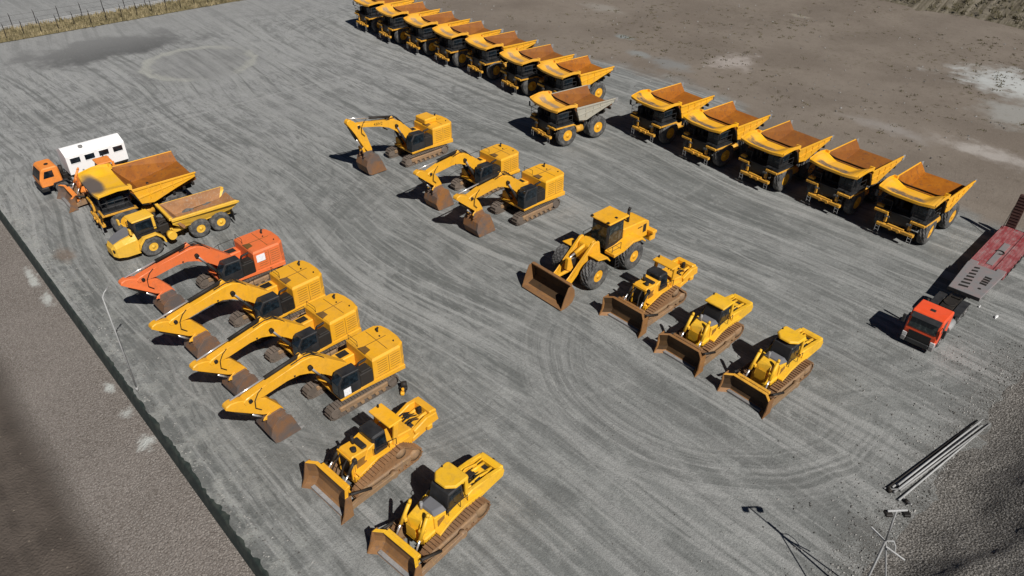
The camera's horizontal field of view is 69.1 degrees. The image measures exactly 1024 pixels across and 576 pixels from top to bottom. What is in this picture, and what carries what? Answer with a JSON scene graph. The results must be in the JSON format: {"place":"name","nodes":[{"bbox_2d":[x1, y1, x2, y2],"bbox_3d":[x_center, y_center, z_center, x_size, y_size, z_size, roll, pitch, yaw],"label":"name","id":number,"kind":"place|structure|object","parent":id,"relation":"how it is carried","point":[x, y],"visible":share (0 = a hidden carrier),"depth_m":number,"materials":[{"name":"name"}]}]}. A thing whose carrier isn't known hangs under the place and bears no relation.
{"place":"outdoors","nodes":[
{"label":"outdoors","id":0,"kind":"place"},
{"bbox_2d":[0,0,177,30],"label":"pale path","id":1,"kind":"structure","parent":0,"point":[83,14],"depth_m":130.17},
{"bbox_2d":[0,221,254,575],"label":"gravel bank","id":2,"kind":"structure","parent":0,"point":[93,481],"depth_m":48.65,"materials":[{"name":"grey gravel"}]},
{"bbox_2d":[0,0,1023,575],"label":"yard ground","id":3,"kind":"structure","parent":0,"point":[524,388],"depth_m":66.93,"materials":[{"name":"grey gravel"}]},
{"bbox_2d":[33,133,128,192],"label":"crew truck","id":4,"kind":"object","parent":3,"relation":"on","point":[47,173],"visible":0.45,"depth_m":76.43,"materials":[{"name":"orange paint"}]},
{"bbox_2d":[57,155,129,212],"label":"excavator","id":5,"kind":"object","parent":3,"relation":"on","point":[69,197],"visible":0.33,"depth_m":74.49,"materials":[{"name":"orange paint"}]},
{"bbox_2d":[102,286,138,390],"bbox_3d":[-26.332,3.594,50.338,0.231,8.600,0.757,17,38,21],"label":"lamp post","id":6,"kind":"object","parent":3,"relation":"on","point":[136,387],"visible":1,"depth_m":50.04,"materials":[{"name":"grey metal"}]},
{"bbox_2d":[0,0,240,42],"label":"grass verge","id":7,"kind":"object","parent":3,"relation":"on","point":[119,20],"depth_m":126.92,"materials":[{"name":"plant"}]},
{"bbox_2d":[5,0,165,26],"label":"wire fence","id":8,"kind":"object","parent":7,"relation":"on","point":[68,11],"visible":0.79,"depth_m":126.84,"materials":[{"name":"metal"}]},
{"bbox_2d":[1,0,215,37],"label":"wire fence","id":9,"kind":"object","parent":7,"relation":"on","point":[84,15],"visible":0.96,"depth_m":123.77,"materials":[{"name":"metal"}]},
{"bbox_2d":[0,210,268,575],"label":"edge lining","id":10,"kind":"object","parent":3,"relation":"on","point":[221,517],"visible":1,"depth_m":50.36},
{"bbox_2d":[77,150,199,233],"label":"haul truck","id":11,"kind":"object","parent":3,"relation":"on","point":[148,183],"visible":0.77,"depth_m":69.90,"materials":[{"name":"metal"}]},
{"bbox_2d":[105,186,238,257],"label":"articulated dump truck","id":12,"kind":"object","parent":3,"relation":"on","point":[200,214],"visible":1,"depth_m":67.69,"materials":[{"name":"metal"}]},
{"bbox_2d":[118,229,285,316],"bbox_3d":[-25.046,-1.707,60.687,12.988,5.493,3.631,-29,45,-36],"label":"excavator","id":13,"kind":"object","parent":3,"relation":"on","point":[248,258],"visible":0.76,"depth_m":60.65,"materials":[{"name":"metal"}]},
{"bbox_2d":[148,260,325,358],"bbox_3d":[-20.587,1.276,56.430,3.702,5.601,13.242,29,44,34],"label":"excavator","id":14,"kind":"object","parent":3,"relation":"on","point":[285,291],"visible":0.76,"depth_m":56.34,"materials":[{"name":"metal"}]},
{"bbox_2d":[189,293,361,396],"bbox_3d":[-16.708,3.787,53.158,3.524,5.331,12.606,29,44,34],"label":"excavator","id":15,"kind":"object","parent":3,"relation":"on","point":[323,324],"visible":0.84,"depth_m":53.24,"materials":[{"name":"metal"}]},
{"bbox_2d":[222,326,404,442],"bbox_3d":[-13.094,6.043,49.967,12.733,5.385,3.560,-29,44,-35],"label":"excavator","id":16,"kind":"object","parent":3,"relation":"on","point":[363,367],"visible":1,"depth_m":50.18,"materials":[{"name":"metal"}]},
{"bbox_2d":[302,397,437,524],"bbox_3d":[-8.436,9.640,46.133,4.100,4.031,8.847,29,44,34],"label":"bulldozer","id":17,"kind":"object","parent":3,"relation":"on","point":[371,458],"visible":1,"depth_m":45.27,"materials":[{"name":"yellow paint"}]},
{"bbox_2d":[353,0,416,32],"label":"haul truck","id":18,"kind":"object","parent":3,"relation":"on","point":[367,15],"visible":0.47,"depth_m":122.34,"materials":[{"name":"metal"}]},
{"bbox_2d":[344,112,452,174],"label":"excavator","id":19,"kind":"object","parent":3,"relation":"on","point":[427,136],"visible":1,"depth_m":82.07,"materials":[{"name":"metal"}]},
{"bbox_2d":[396,377,407,395],"bbox_3d":[-7.827,6.788,52.801,0.739,0.904,1.604,-16,38,-22],"label":"machine part","id":20,"kind":"object","parent":3,"relation":"on","point":[403,387],"visible":1,"depth_m":52.63,"materials":[{"name":"metal"}]},
{"bbox_2d":[375,2,441,43],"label":"haul truck","id":21,"kind":"object","parent":3,"relation":"on","point":[391,24],"visible":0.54,"depth_m":118.03,"materials":[{"name":"metal"}]},
{"bbox_2d":[367,452,503,575],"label":"bulldozer","id":22,"kind":"object","parent":3,"relation":"on","point":[444,515],"visible":1,"depth_m":41.83,"materials":[{"name":"yellow paint"}]},
{"bbox_2d":[403,11,471,54],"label":"haul truck","id":23,"kind":"object","parent":3,"relation":"on","point":[419,34],"visible":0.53,"depth_m":113.56,"materials":[{"name":"metal"}]},
{"bbox_2d":[413,143,519,209],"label":"excavator","id":24,"kind":"object","parent":3,"relation":"on","point":[492,160],"visible":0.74,"depth_m":75.51,"materials":[{"name":"metal"}]},
{"bbox_2d":[432,21,503,66],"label":"haul truck","id":25,"kind":"object","parent":3,"relation":"on","point":[450,43],"visible":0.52,"depth_m":109.26,"materials":[{"name":"metal"}]},
{"bbox_2d":[465,31,538,79],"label":"haul truck","id":26,"kind":"object","parent":3,"relation":"on","point":[484,54],"visible":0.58,"depth_m":105.14,"materials":[{"name":"metal"}]},
{"bbox_2d":[453,163,564,236],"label":"excavator","id":27,"kind":"object","parent":3,"relation":"on","point":[533,192],"visible":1,"depth_m":71.91,"materials":[{"name":"metal"}]},
{"bbox_2d":[0,1,1023,575],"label":"loose stones","id":28,"kind":"object","parent":3,"relation":"on","point":[658,361],"visible":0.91,"depth_m":50.43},
{"bbox_2d":[499,44,576,95],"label":"haul truck","id":29,"kind":"object","parent":3,"relation":"on","point":[519,69],"visible":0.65,"depth_m":100.14,"materials":[{"name":"metal"}]},
{"bbox_2d":[529,85,617,145],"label":"haul truck","id":30,"kind":"object","parent":3,"relation":"on","point":[565,116],"visible":1,"depth_m":87.12,"materials":[{"name":"metal"}]},
{"bbox_2d":[536,55,616,98],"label":"haul truck","id":31,"kind":"object","parent":3,"relation":"on","point":[569,74],"visible":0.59,"depth_m":96.51,"materials":[{"name":"metal"}]},
{"bbox_2d":[522,206,656,310],"bbox_3d":[7.294,-3.696,64.368,13.300,5.140,4.680,-27,44,-34],"label":"wheel loader","id":32,"kind":"object","parent":3,"relation":"on","point":[617,234],"visible":1,"depth_m":63.41,"materials":[{"name":"metal"}]},
{"bbox_2d":[599,255,697,337],"bbox_3d":[11.754,-0.257,60.611,8.995,4.031,4.100,-28,44,-34],"label":"bulldozer","id":33,"kind":"object","parent":3,"relation":"on","point":[653,294],"visible":1,"depth_m":59.69,"materials":[{"name":"yellow paint"}]},
{"bbox_2d":[630,82,715,143],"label":"haul truck","id":34,"kind":"object","parent":3,"relation":"on","point":[672,105],"visible":0.82,"depth_m":87.74,"materials":[{"name":"metal"}]},
{"bbox_2d":[653,293,752,376],"bbox_3d":[15.388,2.520,56.987,9.018,3.737,3.820,-28,44,-34],"label":"bulldozer","id":35,"kind":"object","parent":3,"relation":"on","point":[707,335],"visible":1,"depth_m":56.03,"materials":[{"name":"yellow paint"}]},
{"bbox_2d":[681,101,771,166],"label":"haul truck","id":36,"kind":"object","parent":3,"relation":"on","point":[728,126],"visible":0.91,"depth_m":82.83,"materials":[{"name":"metal"}]},
{"bbox_2d":[435,0,1023,164],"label":"field scrub","id":37,"kind":"object","parent":3,"relation":"on","point":[615,10],"visible":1,"depth_m":115.42,"materials":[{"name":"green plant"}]},
{"bbox_2d":[717,326,822,418],"bbox_3d":[19.331,5.021,53.468,9.058,3.774,3.757,-26,43,-33],"label":"bulldozer","id":38,"kind":"object","parent":3,"relation":"on","point":[780,368],"visible":1,"depth_m":52.53,"materials":[{"name":"yellow paint"}]},
{"bbox_2d":[738,120,833,190],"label":"haul truck","id":39,"kind":"object","parent":3,"relation":"on","point":[788,149],"visible":0.94,"depth_m":78.28,"materials":[{"name":"metal"}]},
{"bbox_2d":[806,138,905,214],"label":"haul truck","id":40,"kind":"object","parent":3,"relation":"on","point":[852,174],"visible":0.95,"depth_m":74.27,"materials":[{"name":"metal"}]},
{"bbox_2d":[868,509,911,575],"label":"light mast","id":41,"kind":"object","parent":3,"relation":"on","point":[904,512],"visible":1,"depth_m":36.85,"materials":[{"name":"metal"}]},
{"bbox_2d":[884,487,898,492],"bbox_3d":[23.442,12.435,45.890,0.743,0.369,0.408,1,35,0],"label":"lamp bracket","id":42,"kind":"object","parent":3,"relation":"on","point":[889,490],"visible":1,"depth_m":45.83,"materials":[{"name":"metal"}]},
{"bbox_2d":[903,497,911,504],"bbox_3d":[24.031,12.969,45.141,0.260,0.368,0.692,-12,37,-18],"label":"lamp bracket","id":43,"kind":"object","parent":3,"relation":"on","point":[907,501],"visible":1,"depth_m":45.12,"materials":[{"name":"metal"}]},
{"bbox_2d":[874,161,976,244],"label":"haul truck","id":44,"kind":"object","parent":3,"relation":"on","point":[922,201],"visible":1,"depth_m":69.74,"materials":[{"name":"metal"}]},
{"bbox_2d":[886,422,975,487],"bbox_3d":[27.456,10.790,48.414,10.155,0.129,0.136,-21,41,-28],"label":"steel pole","id":45,"kind":"object","parent":3,"relation":"on","point":[913,468],"visible":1,"depth_m":47.97,"materials":[{"name":"grey metal"}]},
{"bbox_2d":[900,291,970,351],"bbox_3d":[33.915,1.832,58.807,8.260,3.060,3.160,-29,45,-35],"label":"tractor truck","id":46,"kind":"object","parent":3,"relation":"on","point":[932,323],"visible":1,"depth_m":56.62,"materials":[{"name":"red paint"}]},
{"bbox_2d":[893,426,977,493],"bbox_3d":[27.578,10.995,48.125,9.952,0.129,0.136,-22,41,-28],"label":"steel pole","id":47,"kind":"object","parent":3,"relation":"on","point":[894,491],"visible":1,"depth_m":48.69,"materials":[{"name":"grey metal"}]},
{"bbox_2d":[891,422,980,487],"bbox_3d":[27.799,10.775,48.442,10.155,0.129,0.136,-21,40,-28],"label":"steel pole","id":48,"kind":"object","parent":3,"relation":"on","point":[894,485],"visible":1,"depth_m":47.15,"materials":[{"name":"grey metal"}]},
{"bbox_2d":[897,419,982,485],"bbox_3d":[28.046,10.582,48.409,10.053,0.129,0.136,-21,41,-28],"label":"steel pole","id":49,"kind":"object","parent":3,"relation":"on","point":[921,466],"visible":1,"depth_m":47.92,"materials":[{"name":"grey metal"}]},
{"bbox_2d":[898,425,982,489],"bbox_3d":[27.811,10.833,48.030,9.748,0.129,0.136,-21,41,-28],"label":"steel pole","id":50,"kind":"object","parent":3,"relation":"on","point":[921,471],"visible":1,"depth_m":47.61,"materials":[{"name":"grey metal"}]},
{"bbox_2d":[898,429,982,500],"bbox_3d":[27.665,11.268,47.737,10.156,0.129,0.136,-22,41,-29],"label":"steel pole","id":51,"kind":"object","parent":3,"relation":"on","point":[925,477],"visible":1,"depth_m":47.24,"materials":[{"name":"grey metal"}]},
{"bbox_2d":[862,372,1023,575],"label":"gravel heap","id":52,"kind":"object","parent":3,"relation":"on","point":[970,522],"visible":0.98,"depth_m":43.78,"materials":[{"name":"grey gravel"}]},
{"bbox_2d":[899,423,990,491],"bbox_3d":[28.293,10.884,48.297,10.460,0.129,0.136,-21,40,-27],"label":"steel pole","id":53,"kind":"object","parent":3,"relation":"on","point":[921,474],"visible":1,"depth_m":47.74,"materials":[{"name":"grey metal"}]},
{"bbox_2d":[947,194,1023,301],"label":"lowbed trailer","id":54,"kind":"object","parent":3,"relation":"on","point":[993,261],"visible":1,"depth_m":65.37,"materials":[{"name":"metal"}]},
{"bbox_2d":[880,0,1023,29],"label":"embankment","id":55,"kind":"structure","parent":0,"point":[923,5],"depth_m":135.23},
{"bbox_2d":[905,0,1023,24],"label":"embankment scrub","id":56,"kind":"object","parent":55,"relation":"on","point":[998,15],"visible":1,"depth_m":133.86,"materials":[{"name":"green plant"}]}
]}

